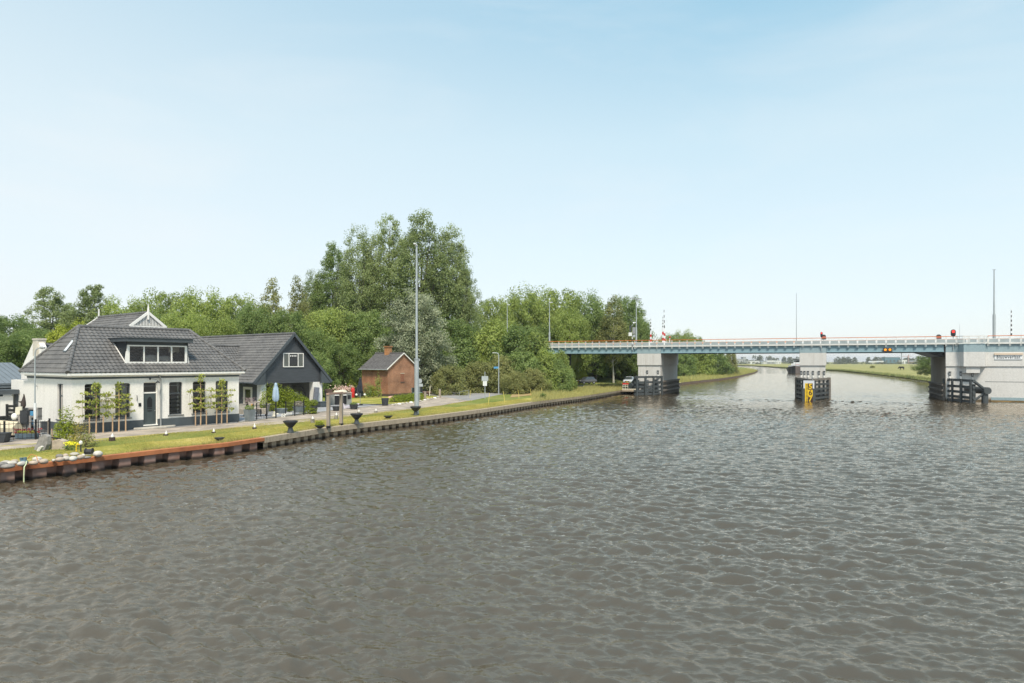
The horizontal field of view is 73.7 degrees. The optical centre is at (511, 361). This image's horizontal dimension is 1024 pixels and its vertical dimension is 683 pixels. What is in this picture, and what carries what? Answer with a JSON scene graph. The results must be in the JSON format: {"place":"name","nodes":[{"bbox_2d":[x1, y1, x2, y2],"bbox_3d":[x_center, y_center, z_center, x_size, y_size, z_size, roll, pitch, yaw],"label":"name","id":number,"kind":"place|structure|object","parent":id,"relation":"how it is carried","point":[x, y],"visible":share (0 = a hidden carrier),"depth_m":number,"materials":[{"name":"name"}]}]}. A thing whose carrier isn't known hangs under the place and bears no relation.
{"place":"outdoors","nodes":[
{"label":"outdoors","id":0,"kind":"place"},
{"bbox_2d":[11,429,67,437],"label":"yard paving","id":1,"kind":"structure","parent":0,"point":[45,433],"depth_m":45.31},
{"bbox_2d":[11,406,32,432],"bbox_3d":[-31.459,3.830,43.694,1.340,1.900,0.355,0,0,0],"label":"wall clutter","id":2,"kind":"object","parent":1,"relation":"on","point":[25,417],"depth_m":43.64,"materials":[{"name":"grey wood"}]},
{"bbox_2d":[33,346,44,429],"bbox_3d":[-30.614,1.907,44.200,0.711,5.786,0.170,0,0,0],"label":"street lamp","id":3,"kind":"object","parent":1,"relation":"on","point":[35,404],"visible":0.88,"depth_m":44.16,"materials":[{"name":"metal"}]},
{"bbox_2d":[0,397,467,449],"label":"road","id":4,"kind":"structure","parent":0,"point":[388,408],"depth_m":52.75,"materials":[{"name":"brick"}]},
{"bbox_2d":[0,418,50,439],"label":"iron fence","id":5,"kind":"object","parent":4,"relation":"on","point":[35,422],"visible":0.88,"depth_m":41.80,"materials":[{"name":"black metal"}]},
{"bbox_2d":[239,404,381,421],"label":"terrace paving","id":6,"kind":"structure","parent":0,"point":[263,416],"depth_m":64.00,"materials":[{"name":"grey stone"}]},
{"bbox_2d":[239,398,258,421],"bbox_3d":[-21.102,3.831,54.734,1.517,1.919,1.337,0,0,24],"label":"plant pot","id":7,"kind":"object","parent":6,"relation":"on","point":[249,413],"visible":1,"depth_m":54.53,"materials":[{"name":"metal"}]},
{"bbox_2d":[201,332,332,406],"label":"timber house","id":8,"kind":"structure","parent":6,"relation":"on","point":[284,360],"depth_m":70.40,"materials":[{"name":"wood"}]},
{"bbox_2d":[283,353,303,366],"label":"window","id":9,"kind":"structure","parent":8,"relation":"in","point":[289,359],"depth_m":69.88,"materials":[{"name":"white paint"}]},
{"bbox_2d":[325,392,351,404],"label":"outdoor kitchen","id":10,"kind":"object","parent":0,"point":[347,398],"visible":0.71,"depth_m":75.67,"materials":[{"name":"white paint"}]},
{"bbox_2d":[0,367,746,461],"bbox_3d":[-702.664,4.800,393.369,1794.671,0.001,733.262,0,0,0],"label":"ground","id":11,"kind":"structure","parent":0,"point":[496,398],"depth_m":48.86,"materials":[{"name":"green plant"}]},
{"bbox_2d":[0,389,19,415],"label":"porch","id":12,"kind":"object","parent":11,"relation":"on","point":[5,400],"visible":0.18,"depth_m":50.93,"materials":[{"name":"paint"}]},
{"bbox_2d":[0,362,26,420],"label":"house","id":13,"kind":"structure","parent":11,"relation":"on","point":[9,372],"depth_m":55.57,"materials":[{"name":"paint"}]},
{"bbox_2d":[0,333,27,367],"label":"tree","id":14,"kind":"object","parent":11,"relation":"on","point":[4,352],"visible":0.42,"depth_m":81.45,"materials":[{"name":"green plant"}]},
{"bbox_2d":[0,313,37,356],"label":"tree","id":15,"kind":"object","parent":11,"relation":"on","point":[7,322],"visible":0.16,"depth_m":102.92,"materials":[{"name":"green plant"}]},
{"bbox_2d":[3,323,51,367],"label":"tree","id":16,"kind":"object","parent":11,"relation":"on","point":[30,336],"visible":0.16,"depth_m":83.74,"materials":[{"name":"green plant"}]},
{"bbox_2d":[21,286,76,336],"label":"tree","id":17,"kind":"object","parent":11,"relation":"on","point":[55,302],"visible":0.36,"depth_m":116.81,"materials":[{"name":"green plant"}]},
{"bbox_2d":[44,317,86,342],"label":"tree","id":18,"kind":"object","parent":11,"relation":"on","point":[54,336],"visible":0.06,"depth_m":70.97,"materials":[{"name":"green plant"}]},
{"bbox_2d":[65,422,95,445],"bbox_3d":[-24.528,4.166,38.897,1.592,1.496,1.311,0,0,0],"label":"garden shrub","id":19,"kind":"object","parent":11,"relation":"on","point":[76,429],"visible":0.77,"depth_m":38.84,"materials":[{"name":"green plant"}]},
{"bbox_2d":[56,284,111,333],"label":"tree","id":20,"kind":"object","parent":11,"relation":"on","point":[94,298],"visible":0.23,"depth_m":117.63,"materials":[{"name":"green plant"}]},
{"bbox_2d":[74,382,117,432],"bbox_3d":[-27.730,3.095,45.570,0.792,3.510,2.592,0,0,38],"label":"espalier lime","id":21,"kind":"object","parent":11,"relation":"on","point":[96,400],"visible":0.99,"depth_m":45.55,"materials":[{"name":"green plant"}]},
{"bbox_2d":[5,431,188,445],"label":"verge","id":22,"kind":"structure","parent":11,"relation":"on","point":[97,439],"depth_m":42.44,"materials":[{"name":"green plant"}]},
{"bbox_2d":[53,405,79,441],"bbox_3d":[-26.464,3.752,40.528,1.708,2.303,1.464,0,0,0],"label":"garden shrub","id":23,"kind":"object","parent":22,"relation":"on","point":[66,423],"visible":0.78,"depth_m":40.38,"materials":[{"name":"green plant"}]},
{"bbox_2d":[101,381,135,431],"bbox_3d":[-26.893,3.093,46.655,0.798,3.515,2.189,0,0,38],"label":"espalier lime","id":24,"kind":"object","parent":11,"relation":"on","point":[117,401],"visible":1,"depth_m":46.67,"materials":[{"name":"green plant"}]},
{"bbox_2d":[91,294,146,320],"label":"tree","id":25,"kind":"object","parent":11,"relation":"on","point":[108,309],"visible":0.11,"depth_m":106.62,"materials":[{"name":"green plant"}]},
{"bbox_2d":[11,304,246,432],"bbox_3d":[-31.193,0.075,54.281,16.470,9.450,12.830,0,0,38],"label":"farmhouse","id":26,"kind":"object","parent":11,"relation":"on","point":[154,364],"visible":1,"depth_m":49.48,"materials":[{"name":"paint"}]},
{"bbox_2d":[114,383,131,419],"bbox_3d":[-27.242,2.765,47.687,0.430,2.490,1.160,0,0,38],"label":"window","id":27,"kind":"structure","parent":26,"relation":"in","point":[124,384],"depth_m":47.95,"materials":[{"name":"glass"}]},
{"bbox_2d":[144,393,155,424],"bbox_3d":[-26.079,3.415,49.139,0.123,2.230,0.870,0,0,38],"label":"door","id":28,"kind":"structure","parent":26,"relation":"in","point":[149,398],"depth_m":49.14,"materials":[{"name":"paint"}]},
{"bbox_2d":[168,382,183,415],"bbox_3d":[-24.973,2.765,50.578,0.430,2.490,1.150,0,0,38],"label":"window","id":29,"kind":"structure","parent":26,"relation":"in","point":[172,394],"depth_m":50.89,"materials":[{"name":"glass"}]},
{"bbox_2d":[126,287,196,322],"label":"tree","id":30,"kind":"object","parent":11,"relation":"on","point":[162,296],"visible":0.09,"depth_m":110.67,"materials":[{"name":"green plant"}]},
{"bbox_2d":[160,304,213,335],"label":"tree","id":31,"kind":"object","parent":11,"relation":"on","point":[186,323],"visible":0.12,"depth_m":91.06,"materials":[{"name":"green plant"}]},
{"bbox_2d":[163,285,235,333],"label":"tree","id":32,"kind":"object","parent":11,"relation":"on","point":[208,309],"visible":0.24,"depth_m":104.05,"materials":[{"name":"green plant"}]},
{"bbox_2d":[186,373,216,425],"bbox_3d":[-23.297,2.865,51.310,0.749,3.970,2.341,0,0,38],"label":"espalier lime","id":33,"kind":"object","parent":11,"relation":"on","point":[200,397],"visible":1,"depth_m":51.19,"materials":[{"name":"green plant"}]},
{"bbox_2d":[194,314,242,335],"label":"tree","id":34,"kind":"object","parent":11,"relation":"on","point":[229,327],"visible":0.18,"depth_m":89.70,"materials":[{"name":"green plant"}]},
{"bbox_2d":[208,378,235,423],"bbox_3d":[-22.209,3.043,52.539,0.794,3.615,2.127,0,0,38],"label":"espalier lime","id":35,"kind":"object","parent":11,"relation":"on","point":[221,396],"visible":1,"depth_m":52.48,"materials":[{"name":"green plant"}]},
{"bbox_2d":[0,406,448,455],"bbox_3d":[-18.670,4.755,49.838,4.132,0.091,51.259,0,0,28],"label":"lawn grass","id":36,"kind":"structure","parent":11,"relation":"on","point":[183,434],"depth_m":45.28,"materials":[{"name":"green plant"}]},
{"bbox_2d":[205,292,265,335],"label":"tree","id":37,"kind":"object","parent":11,"relation":"on","point":[240,302],"visible":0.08,"depth_m":109.37,"materials":[{"name":"green plant"}]},
{"bbox_2d":[0,400,471,450],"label":"edge grass","id":38,"kind":"structure","parent":11,"relation":"on","point":[147,435],"depth_m":47.25,"materials":[{"name":"green plant"}]},
{"bbox_2d":[235,297,282,333],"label":"tree","id":39,"kind":"object","parent":11,"relation":"on","point":[250,326],"visible":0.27,"depth_m":98.22,"materials":[{"name":"green plant"}]},
{"bbox_2d":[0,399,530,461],"bbox_3d":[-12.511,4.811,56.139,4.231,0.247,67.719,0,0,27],"label":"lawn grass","id":40,"kind":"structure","parent":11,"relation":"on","point":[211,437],"depth_m":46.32,"materials":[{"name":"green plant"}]},
{"bbox_2d":[254,276,291,331],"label":"tree","id":41,"kind":"object","parent":11,"relation":"on","point":[274,298],"visible":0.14,"depth_m":108.70,"materials":[{"name":"green plant"}]},
{"bbox_2d":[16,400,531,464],"bbox_3d":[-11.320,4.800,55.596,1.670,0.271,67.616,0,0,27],"label":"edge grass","id":42,"kind":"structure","parent":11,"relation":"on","point":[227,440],"depth_m":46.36,"materials":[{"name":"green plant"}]},
{"bbox_2d":[257,383,311,410],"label":"hedge","id":43,"kind":"object","parent":11,"relation":"on","point":[292,398],"visible":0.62,"depth_m":66.26,"materials":[{"name":"green plant"}]},
{"bbox_2d":[267,309,314,352],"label":"tree","id":44,"kind":"object","parent":11,"relation":"on","point":[294,322],"visible":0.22,"depth_m":99.63,"materials":[{"name":"green plant"}]},
{"bbox_2d":[284,275,315,334],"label":"tree","id":45,"kind":"object","parent":11,"relation":"on","point":[295,303],"visible":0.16,"depth_m":113.32,"materials":[{"name":"green plant"}]},
{"bbox_2d":[300,269,330,319],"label":"tree","id":46,"kind":"object","parent":11,"relation":"on","point":[310,274],"visible":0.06,"depth_m":126.95,"materials":[{"name":"green plant"}]},
{"bbox_2d":[294,324,337,379],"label":"tree","id":47,"kind":"object","parent":11,"relation":"on","point":[315,344],"visible":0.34,"depth_m":99.24,"materials":[{"name":"green plant"}]},
{"bbox_2d":[311,350,340,396],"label":"shrub","id":48,"kind":"object","parent":11,"relation":"on","point":[327,367],"visible":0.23,"depth_m":92.13,"materials":[{"name":"green plant"}]},
{"bbox_2d":[307,240,365,348],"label":"tree","id":49,"kind":"object","parent":11,"relation":"on","point":[330,285],"visible":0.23,"depth_m":124.47,"materials":[{"name":"green plant"}]},
{"bbox_2d":[297,305,378,378],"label":"tree","id":50,"kind":"object","parent":11,"relation":"on","point":[334,325],"visible":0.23,"depth_m":109.64,"materials":[{"name":"green plant"}]},
{"bbox_2d":[325,342,368,388],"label":"tree","id":51,"kind":"object","parent":11,"relation":"on","point":[349,366],"visible":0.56,"depth_m":102.60,"materials":[{"name":"green plant"}]},
{"bbox_2d":[328,224,386,384],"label":"tree","id":52,"kind":"object","parent":11,"relation":"on","point":[348,285],"visible":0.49,"depth_m":119.56,"materials":[{"name":"green plant"}]},
{"bbox_2d":[335,309,392,381],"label":"tree","id":53,"kind":"object","parent":11,"relation":"on","point":[367,343],"visible":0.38,"depth_m":109.39,"materials":[{"name":"green plant"}]},
{"bbox_2d":[357,212,412,329],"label":"tree","id":54,"kind":"object","parent":11,"relation":"on","point":[391,242],"visible":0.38,"depth_m":121.69,"materials":[{"name":"green plant"}]},
{"bbox_2d":[358,346,419,395],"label":"brick hut","id":55,"kind":"object","parent":11,"relation":"on","point":[395,370],"visible":0.98,"depth_m":95.89,"materials":[{"name":"brick"}]},
{"bbox_2d":[360,328,424,365],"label":"tree","id":56,"kind":"object","parent":11,"relation":"on","point":[387,333],"visible":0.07,"depth_m":106.38,"materials":[{"name":"green plant"}]},
{"bbox_2d":[413,243,419,413],"bbox_3d":[-8.747,-2.999,62.693,0.566,15.679,0.630,0,0,0],"label":"light mast","id":57,"kind":"object","parent":11,"relation":"on","point":[416,381],"visible":0.94,"depth_m":62.65,"materials":[{"name":"grey metal"}]},
{"bbox_2d":[373,287,459,390],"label":"tree","id":58,"kind":"object","parent":11,"relation":"on","point":[400,338],"visible":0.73,"depth_m":101.27,"materials":[{"name":"green plant"}]},
{"bbox_2d":[373,207,463,382],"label":"tree","id":59,"kind":"object","parent":11,"relation":"on","point":[413,235],"visible":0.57,"depth_m":118.78,"materials":[{"name":"green plant"}]},
{"bbox_2d":[418,223,475,337],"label":"tree","id":60,"kind":"object","parent":11,"relation":"on","point":[461,250],"visible":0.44,"depth_m":121.95,"materials":[{"name":"green plant"}]},
{"bbox_2d":[427,364,469,395],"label":"shrub","id":61,"kind":"object","parent":11,"relation":"on","point":[441,381],"visible":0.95,"depth_m":98.00,"materials":[{"name":"green plant"}]},
{"bbox_2d":[423,313,480,362],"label":"tree","id":62,"kind":"object","parent":11,"relation":"on","point":[457,331],"visible":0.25,"depth_m":113.55,"materials":[{"name":"green plant"}]},
{"bbox_2d":[429,336,480,390],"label":"shrub","id":63,"kind":"object","parent":11,"relation":"on","point":[462,363],"visible":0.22,"depth_m":110.26,"materials":[{"name":"green plant"}]},
{"bbox_2d":[444,264,483,336],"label":"tree","id":64,"kind":"object","parent":11,"relation":"on","point":[472,298],"visible":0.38,"depth_m":121.03,"materials":[{"name":"green plant"}]},
{"bbox_2d":[459,361,501,393],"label":"shrub","id":65,"kind":"object","parent":11,"relation":"on","point":[471,374],"visible":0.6,"depth_m":104.70,"materials":[{"name":"green plant"}]},
{"bbox_2d":[476,354,517,392],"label":"shrub","id":66,"kind":"object","parent":11,"relation":"on","point":[503,365],"visible":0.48,"depth_m":104.31,"materials":[{"name":"green plant"}]},
{"bbox_2d":[470,295,523,331],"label":"tree","id":67,"kind":"object","parent":11,"relation":"on","point":[488,311],"visible":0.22,"depth_m":148.17,"materials":[{"name":"green plant"}]},
{"bbox_2d":[500,370,532,394],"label":"shrub","id":68,"kind":"object","parent":11,"relation":"on","point":[510,385],"visible":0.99,"depth_m":100.01,"materials":[{"name":"green plant"}]},
{"bbox_2d":[493,348,547,392],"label":"shrub","id":69,"kind":"object","parent":11,"relation":"on","point":[532,363],"visible":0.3,"depth_m":105.69,"materials":[{"name":"green plant"}]},
{"bbox_2d":[497,281,554,335],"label":"tree","id":70,"kind":"object","parent":11,"relation":"on","point":[523,315],"visible":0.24,"depth_m":151.91,"materials":[{"name":"green plant"}]},
{"bbox_2d":[515,367,552,392],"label":"shrub","id":71,"kind":"object","parent":11,"relation":"on","point":[535,379],"visible":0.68,"depth_m":102.61,"materials":[{"name":"green plant"}]},
{"bbox_2d":[518,322,563,343],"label":"tree","id":72,"kind":"object","parent":11,"relation":"on","point":[543,330],"visible":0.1,"depth_m":147.65,"materials":[{"name":"green plant"}]},
{"bbox_2d":[534,347,567,391],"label":"shrub","id":73,"kind":"object","parent":11,"relation":"on","point":[545,356],"visible":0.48,"depth_m":106.37,"materials":[{"name":"green plant"}]},
{"bbox_2d":[517,285,586,337],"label":"tree","id":74,"kind":"object","parent":11,"relation":"on","point":[554,300],"visible":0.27,"depth_m":155.48,"materials":[{"name":"green plant"}]},
{"bbox_2d":[538,357,574,391],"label":"shrub","id":75,"kind":"object","parent":11,"relation":"on","point":[567,380],"visible":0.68,"depth_m":105.90,"materials":[{"name":"green plant"}]},
{"bbox_2d":[550,305,592,372],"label":"tree","id":76,"kind":"object","parent":11,"relation":"on","point":[580,332],"visible":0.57,"depth_m":145.72,"materials":[{"name":"green plant"}]},
{"bbox_2d":[531,381,622,401],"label":"tall grass","id":77,"kind":"structure","parent":11,"relation":"on","point":[589,389],"depth_m":102.36,"materials":[{"name":"green plant"}]},
{"bbox_2d":[561,288,607,375],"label":"tree","id":78,"kind":"object","parent":11,"relation":"on","point":[595,305],"visible":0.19,"depth_m":156.40,"materials":[{"name":"green plant"}]},
{"bbox_2d":[580,312,612,379],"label":"tree","id":79,"kind":"object","parent":11,"relation":"on","point":[601,369],"visible":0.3,"depth_m":154.83,"materials":[{"name":"green plant"}]},
{"bbox_2d":[592,296,634,382],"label":"tree","id":80,"kind":"object","parent":11,"relation":"on","point":[617,330],"visible":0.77,"depth_m":150.95,"materials":[{"name":"green plant"}]},
{"bbox_2d":[601,294,659,377],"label":"tree","id":81,"kind":"object","parent":11,"relation":"on","point":[628,309],"visible":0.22,"depth_m":159.67,"materials":[{"name":"green plant"}]},
{"bbox_2d":[619,312,652,375],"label":"tree","id":82,"kind":"object","parent":11,"relation":"on","point":[643,332],"visible":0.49,"depth_m":156.01,"materials":[{"name":"green plant"}]},
{"bbox_2d":[677,354,697,375],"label":"shrub","id":83,"kind":"object","parent":11,"relation":"on","point":[688,367],"visible":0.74,"depth_m":222.64,"materials":[{"name":"green plant"}]},
{"bbox_2d":[691,354,717,375],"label":"shrub","id":84,"kind":"object","parent":11,"relation":"on","point":[703,360],"visible":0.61,"depth_m":232.59,"materials":[{"name":"green plant"}]},
{"bbox_2d":[706,354,735,374],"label":"shrub","id":85,"kind":"object","parent":11,"relation":"on","point":[722,365],"visible":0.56,"depth_m":241.65,"materials":[{"name":"green plant"}]},
{"bbox_2d":[352,396,436,403],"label":"garden lawn","id":86,"kind":"structure","parent":0,"point":[369,400],"depth_m":83.59,"materials":[{"name":"green plant"}]},
{"bbox_2d":[346,349,587,388],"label":"embankment","id":87,"kind":"structure","parent":0,"point":[576,360],"depth_m":144.70,"materials":[{"name":"green plant"}]},
{"bbox_2d":[461,329,488,389],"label":"shrub","id":88,"kind":"object","parent":87,"relation":"on","point":[478,340],"visible":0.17,"depth_m":114.29,"materials":[{"name":"green plant"}]},
{"bbox_2d":[476,316,508,363],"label":"shrub","id":89,"kind":"object","parent":87,"relation":"on","point":[494,331],"visible":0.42,"depth_m":114.49,"materials":[{"name":"green plant"}]},
{"bbox_2d":[486,322,541,362],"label":"shrub","id":90,"kind":"object","parent":87,"relation":"on","point":[509,343],"visible":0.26,"depth_m":111.54,"materials":[{"name":"green plant"}]},
{"bbox_2d":[519,331,552,376],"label":"shrub","id":91,"kind":"object","parent":87,"relation":"on","point":[541,342],"visible":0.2,"depth_m":110.82,"materials":[{"name":"green plant"}]},
{"bbox_2d":[426,385,593,400],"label":"asphalt road","id":92,"kind":"structure","parent":0,"point":[472,396],"depth_m":96.02,"materials":[{"name":"grey asphalt"}]},
{"bbox_2d":[0,366,1023,682],"bbox_3d":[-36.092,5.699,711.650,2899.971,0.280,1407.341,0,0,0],"label":"water","id":93,"kind":"structure","parent":0,"point":[762,524],"depth_m":20.50,"materials":[{"name":"grey liquid"}]},
{"bbox_2d":[0,437,264,482],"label":"quay wall","id":94,"kind":"structure","parent":93,"relation":"in","point":[104,462],"depth_m":36.58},
{"bbox_2d":[258,390,621,448],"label":"quay wall","id":95,"kind":"structure","parent":93,"relation":"in","point":[274,441],"depth_m":58.76,"materials":[{"name":"concrete"}]},
{"bbox_2d":[326,392,342,427],"bbox_3d":[-13.428,3.655,51.772,0.240,2.590,2.453,0,0,12],"label":"post frame","id":96,"kind":"object","parent":95,"relation":"on","point":[328,409],"visible":1,"depth_m":51.02,"materials":[{"name":"grey wood"}]},
{"bbox_2d":[795,377,830,399],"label":"nose fender","id":97,"kind":"object","parent":93,"relation":"in","point":[798,387],"visible":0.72,"depth_m":102.96,"materials":[{"name":"wood"}]},
{"bbox_2d":[802,374,814,401],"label":"height gauge","id":98,"kind":"object","parent":97,"relation":"attached to","point":[808,391],"visible":0.98,"depth_m":97.28,"materials":[{"name":"yellow paint"}]},
{"bbox_2d":[780,366,930,380],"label":"reeds","id":99,"kind":"object","parent":93,"relation":"in","point":[906,376],"visible":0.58,"depth_m":242.84,"materials":[{"name":"green plant"}]},
{"bbox_2d":[0,0,1023,361],"label":"sky","id":100,"kind":"structure","parent":0,"point":[714,164],"materials":[{"name":"blue"}]},
{"bbox_2d":[679,367,757,385],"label":"river bank","id":101,"kind":"structure","parent":0,"point":[685,382],"depth_m":201.74,"materials":[{"name":"green plant"}]},
{"bbox_2d":[677,369,757,381],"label":"tall grass","id":102,"kind":"structure","parent":101,"relation":"on","point":[687,378],"depth_m":211.02,"materials":[{"name":"green plant"}]},
{"bbox_2d":[736,362,930,378],"bbox_3d":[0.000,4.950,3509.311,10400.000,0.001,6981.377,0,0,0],"label":"meadow","id":103,"kind":"structure","parent":0,"point":[888,368],"depth_m":556.71,"materials":[{"name":"green plant"}]},
{"bbox_2d":[517,335,1023,401],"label":"road bridge","id":104,"kind":"structure","parent":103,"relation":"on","point":[967,357],"depth_m":105.09,"materials":[{"name":"concrete"}]},
{"bbox_2d":[628,376,662,395],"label":"guide fender","id":105,"kind":"object","parent":104,"relation":"attached to","point":[636,383],"visible":0.82,"depth_m":115.05,"materials":[{"name":"metal"}]},
{"bbox_2d":[942,378,991,403],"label":"guide fender","id":106,"kind":"object","parent":104,"relation":"attached to","point":[971,390],"visible":0.76,"depth_m":93.71,"materials":[{"name":"wood"}]},
{"bbox_2d":[994,353,1022,359],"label":"name board","id":107,"kind":"object","parent":104,"relation":"attached to","point":[1008,356],"visible":1,"depth_m":95.71,"materials":[{"name":"white metal"}]},
{"bbox_2d":[746,355,926,363],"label":"distant wood","id":108,"kind":"object","parent":103,"relation":"on","point":[836,360],"visible":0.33,"depth_m":1498.45,"materials":[{"name":"green plant"}]},
{"bbox_2d":[909,355,930,374],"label":"tree","id":109,"kind":"object","parent":103,"relation":"on","point":[924,363],"visible":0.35,"depth_m":198.07,"materials":[{"name":"green plant"}]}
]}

